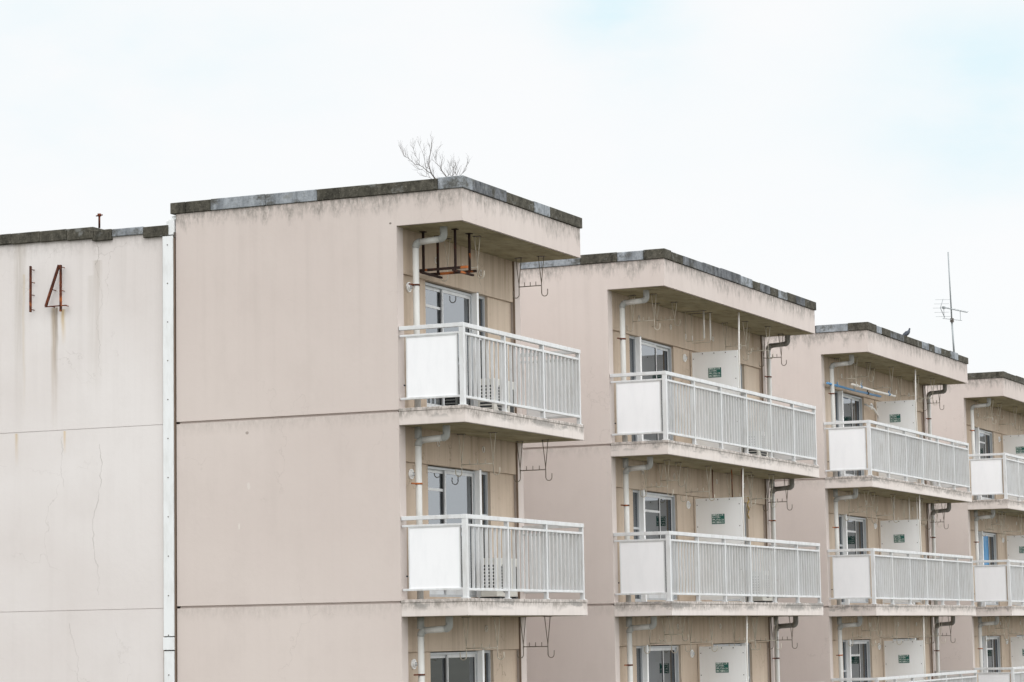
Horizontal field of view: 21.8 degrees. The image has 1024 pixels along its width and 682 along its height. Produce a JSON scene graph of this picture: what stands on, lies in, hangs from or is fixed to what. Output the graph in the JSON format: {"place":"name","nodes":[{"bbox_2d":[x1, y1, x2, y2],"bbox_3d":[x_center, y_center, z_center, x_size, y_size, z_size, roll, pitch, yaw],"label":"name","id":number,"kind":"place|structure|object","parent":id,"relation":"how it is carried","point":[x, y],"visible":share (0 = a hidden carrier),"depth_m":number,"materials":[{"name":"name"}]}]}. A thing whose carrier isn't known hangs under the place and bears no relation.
{"place":"outdoors","nodes":[
{"label":"outdoors","id":0,"kind":"place"},
{"bbox_2d":[0,216,179,681],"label":"apartment building","id":1,"kind":"structure","parent":0,"point":[88,505],"depth_m":39.01,"materials":[{"name":"concrete"}]},
{"bbox_2d":[29,265,68,311],"bbox_3d":[-6.860,-0.775,39.493,0.640,0.715,0.120,-4,-7,24],"label":"building number","id":2,"kind":"object","parent":1,"relation":"attached to","point":[59,270],"visible":1,"depth_m":39.42,"materials":[{"name":"metal"}]},
{"bbox_2d":[96,213,102,227],"bbox_3d":[-6.119,-1.782,39.464,0.111,0.215,0.053,-4,-7,24],"label":"pipe stub","id":3,"kind":"object","parent":1,"relation":"on","point":[99,215],"visible":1,"depth_m":39.45,"materials":[{"name":"metal"}]},
{"bbox_2d":[0,0,1023,377],"label":"sky","id":4,"kind":"structure","parent":0,"point":[834,155],"materials":[{"name":"white"}]},
{"bbox_2d":[520,248,823,681],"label":"apartment block","id":5,"kind":"structure","parent":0,"point":[660,482],"depth_m":45.65,"materials":[{"name":"paint"}]},
{"bbox_2d":[629,335,637,441],"bbox_3d":[2.035,0.846,45.719,0.070,1.932,0.410,-4,-7,24],"label":"narrow window","id":6,"kind":"structure","parent":5,"relation":"in","point":[631,338],"depth_m":45.87,"materials":[{"name":"grey metal"}]},
{"bbox_2d":[633,490,640,601],"bbox_3d":[2.081,3.480,45.426,0.070,1.932,0.410,-4,-7,24],"label":"narrow window","id":7,"kind":"structure","parent":5,"relation":"in","point":[636,524],"depth_m":45.57,"materials":[{"name":"grey metal"}]},
{"bbox_2d":[636,646,642,681],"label":"narrow window","id":8,"kind":"structure","parent":5,"relation":"in","point":[639,658],"depth_m":45.32,"materials":[{"name":"grey glass"}]},
{"bbox_2d":[641,339,673,440],"bbox_3d":[2.480,0.957,46.729,0.090,1.860,1.690,-4,-7,24],"label":"window","id":9,"kind":"structure","parent":5,"relation":"in","point":[655,357],"depth_m":46.89,"materials":[{"name":"glass"}]},
{"bbox_2d":[645,492,676,599],"bbox_3d":[2.526,3.590,46.437,0.090,1.860,1.690,-4,-7,24],"label":"window","id":10,"kind":"structure","parent":5,"relation":"in","point":[659,508],"depth_m":46.61,"materials":[{"name":"grey metal"}]},
{"bbox_2d":[648,645,678,681],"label":"window","id":11,"kind":"structure","parent":5,"relation":"in","point":[663,664],"depth_m":46.32,"materials":[{"name":"grey glass"}]},
{"bbox_2d":[712,599,739,600],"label":"window","id":12,"kind":"structure","parent":5,"relation":"in","point":[727,599],"depth_m":49.67,"materials":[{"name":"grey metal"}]},
{"bbox_2d":[713,644,741,645],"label":"window","id":13,"kind":"structure","parent":5,"relation":"in","point":[713,644],"depth_m":49.32,"materials":[{"name":"grey metal"}]},
{"bbox_2d":[740,365,743,452],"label":"narrow window","id":14,"kind":"structure","parent":5,"relation":"in","point":[740,365],"depth_m":51.05,"materials":[{"name":"grey metal"}]},
{"bbox_2d":[739,643,749,681],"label":"narrow window","id":15,"kind":"structure","parent":5,"relation":"in","point":[739,643],"depth_m":50.47,"materials":[{"name":"grey metal"}]},
{"bbox_2d":[744,503,747,601],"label":"narrow window","id":16,"kind":"structure","parent":5,"relation":"in","point":[744,503],"depth_m":50.75,"materials":[{"name":"grey metal"}]},
{"bbox_2d":[748,432,768,456],"bbox_3d":[4.698,2.050,50.849,0.320,0.620,0.744,-4,-7,24],"label":"air conditioner","id":17,"kind":"object","parent":5,"relation":"on","point":[757,452],"visible":0.16,"depth_m":50.53,"materials":[{"name":"plastic"}]},
{"bbox_2d":[752,571,772,602],"bbox_3d":[4.744,4.683,50.557,0.320,0.620,0.744,-4,-7,24],"label":"air conditioner","id":18,"kind":"object","parent":5,"relation":"on","point":[762,599],"visible":0.17,"depth_m":50.23,"materials":[{"name":"plastic"}]},
{"bbox_2d":[926,371,1023,681],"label":"apartment block","id":19,"kind":"structure","parent":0,"point":[981,414],"depth_m":66.81,"materials":[{"name":"paint"}]},
{"bbox_2d":[978,531,981,605],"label":"narrow window","id":20,"kind":"structure","parent":19,"relation":"in","point":[978,531],"depth_m":67.77,"materials":[{"name":"grey metal"}]},
{"bbox_2d":[979,429,994,499],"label":"window","id":21,"kind":"structure","parent":19,"relation":"in","point":[986,446],"depth_m":69.24,"materials":[{"name":"grey metal"}]},
{"bbox_2d":[983,532,997,604],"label":"window","id":22,"kind":"structure","parent":19,"relation":"in","point":[989,541],"depth_m":68.98,"materials":[{"name":"blue metal"}]},
{"bbox_2d":[987,636,1000,671],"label":"window","id":23,"kind":"structure","parent":19,"relation":"in","point":[993,645],"depth_m":68.71,"materials":[{"name":"grey metal"}]},
{"label":"ground","id":24,"kind":"structure","parent":0,"visible":0},
{"bbox_2d":[170,175,587,681],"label":"apartment block","id":25,"kind":"structure","parent":24,"relation":"on","point":[350,495],"depth_m":37.78,"materials":[{"name":"paint"}]},
{"bbox_2d":[400,135,469,178],"bbox_3d":[-1.084,-2.545,37.609,1.181,0.844,0.226,-4,-7,24],"label":"bare shrub","id":26,"kind":"object","parent":25,"relation":"on","point":[450,170],"visible":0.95,"depth_m":37.60,"materials":[{"name":"plant"}]},
{"bbox_2d":[419,228,476,278],"bbox_3d":[-0.898,-1.249,37.942,0.840,0.609,0.680,-4,-7,24],"label":"hanging rack","id":27,"kind":"object","parent":25,"relation":"hanging from","point":[454,268],"visible":0.94,"depth_m":37.83,"materials":[{"name":"metal"}]},
{"bbox_2d":[425,282,473,406],"bbox_3d":[-0.966,0.150,38.911,0.090,1.860,1.690,-4,-7,24],"label":"window","id":28,"kind":"structure","parent":25,"relation":"in","point":[442,304],"depth_m":39.01,"materials":[{"name":"glass"}]},
{"bbox_2d":[428,466,476,596],"bbox_3d":[-0.920,2.783,38.619,0.090,1.860,1.690,-4,-7,24],"label":"window","id":29,"kind":"structure","parent":25,"relation":"in","point":[448,494],"depth_m":38.74,"materials":[{"name":"grey metal"}]},
{"bbox_2d":[430,651,477,681],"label":"window","id":30,"kind":"structure","parent":25,"relation":"in","point":[445,666],"depth_m":38.47,"materials":[{"name":"grey glass"}]},
{"bbox_2d":[479,295,485,378],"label":"narrow window","id":31,"kind":"structure","parent":25,"relation":"in","point":[481,298],"depth_m":40.09,"materials":[{"name":"grey metal"}]},
{"bbox_2d":[475,650,490,681],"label":"narrow window","id":32,"kind":"structure","parent":25,"relation":"in","point":[487,660],"depth_m":39.55,"materials":[{"name":"grey metal"}]},
{"bbox_2d":[481,471,488,557],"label":"narrow window","id":33,"kind":"structure","parent":25,"relation":"in","point":[484,475],"depth_m":39.80,"materials":[{"name":"grey metal"}]},
{"bbox_2d":[478,378,513,412],"bbox_3d":[-0.241,0.896,39.680,0.320,0.620,0.744,-4,-7,24],"label":"air conditioner","id":34,"kind":"object","parent":25,"relation":"on","point":[488,405],"visible":0.3,"depth_m":39.38,"materials":[{"name":"plastic"}]},
{"bbox_2d":[480,558,517,598],"bbox_3d":[-0.195,3.530,39.388,0.320,0.620,0.744,-4,-7,24],"label":"air conditioner","id":35,"kind":"object","parent":25,"relation":"on","point":[495,594],"visible":0.36,"depth_m":39.07,"materials":[{"name":"plastic"}]},
{"bbox_2d":[765,322,976,681],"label":"apartment block","id":36,"kind":"structure","parent":24,"relation":"on","point":[863,505],"depth_m":57.01,"materials":[{"name":"paint"}]},
{"bbox_2d":[835,390,840,476],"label":"narrow window","id":37,"kind":"structure","parent":36,"relation":"in","point":[836,392],"depth_m":56.95,"materials":[{"name":"grey metal"}]},
{"bbox_2d":[839,514,844,604],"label":"narrow window","id":38,"kind":"structure","parent":36,"relation":"in","point":[840,516],"depth_m":56.66,"materials":[{"name":"grey metal"}]},
{"bbox_2d":[843,640,846,681],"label":"narrow window","id":39,"kind":"structure","parent":36,"relation":"in","point":[844,641],"depth_m":56.38,"materials":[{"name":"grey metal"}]},
{"bbox_2d":[826,382,880,396],"bbox_3d":[7.361,1.026,57.209,0.068,0.134,3.454,-4,-7,26],"label":"drying pole","id":40,"kind":"object","parent":36,"relation":"attached to","point":[851,389],"visible":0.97,"depth_m":57.17,"materials":[{"name":"plastic"}]},
{"bbox_2d":[843,393,863,475],"bbox_3d":[7.344,2.100,57.793,0.090,1.860,1.690,-4,-7,24],"label":"window","id":41,"kind":"structure","parent":36,"relation":"in","point":[852,405],"depth_m":58.06,"materials":[{"name":"grey metal"}]},
{"bbox_2d":[847,516,867,602],"bbox_3d":[7.389,4.733,57.501,0.090,1.860,1.690,-4,-7,24],"label":"window","id":42,"kind":"structure","parent":36,"relation":"in","point":[856,526],"depth_m":57.79,"materials":[{"name":"grey metal"}]},
{"bbox_2d":[851,640,870,681],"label":"window","id":43,"kind":"structure","parent":36,"relation":"in","point":[860,649],"depth_m":57.57,"materials":[{"name":"grey metal"}]},
{"bbox_2d":[851,382,895,396],"bbox_3d":[7.810,1.038,57.420,0.068,0.129,3.101,-4,-7,25],"label":"drying pole","id":44,"kind":"object","parent":36,"relation":"attached to","point":[873,390],"visible":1,"depth_m":57.33,"materials":[{"name":"white metal"}]},
{"bbox_2d":[903,328,909,335],"bbox_3d":[8.677,-0.169,58.609,0.233,0.231,0.099,-4,-7,24],"label":"pigeon","id":45,"kind":"object","parent":36,"relation":"on","point":[906,333],"visible":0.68,"depth_m":58.57,"materials":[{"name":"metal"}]},
{"bbox_2d":[934,252,968,351],"bbox_3d":[10.455,-0.802,62.981,0.283,2.622,1.301,-7,-9,44],"label":"television antenna","id":46,"kind":"object","parent":36,"relation":"on","point":[951,318],"visible":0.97,"depth_m":62.91,"materials":[{"name":"metal"}]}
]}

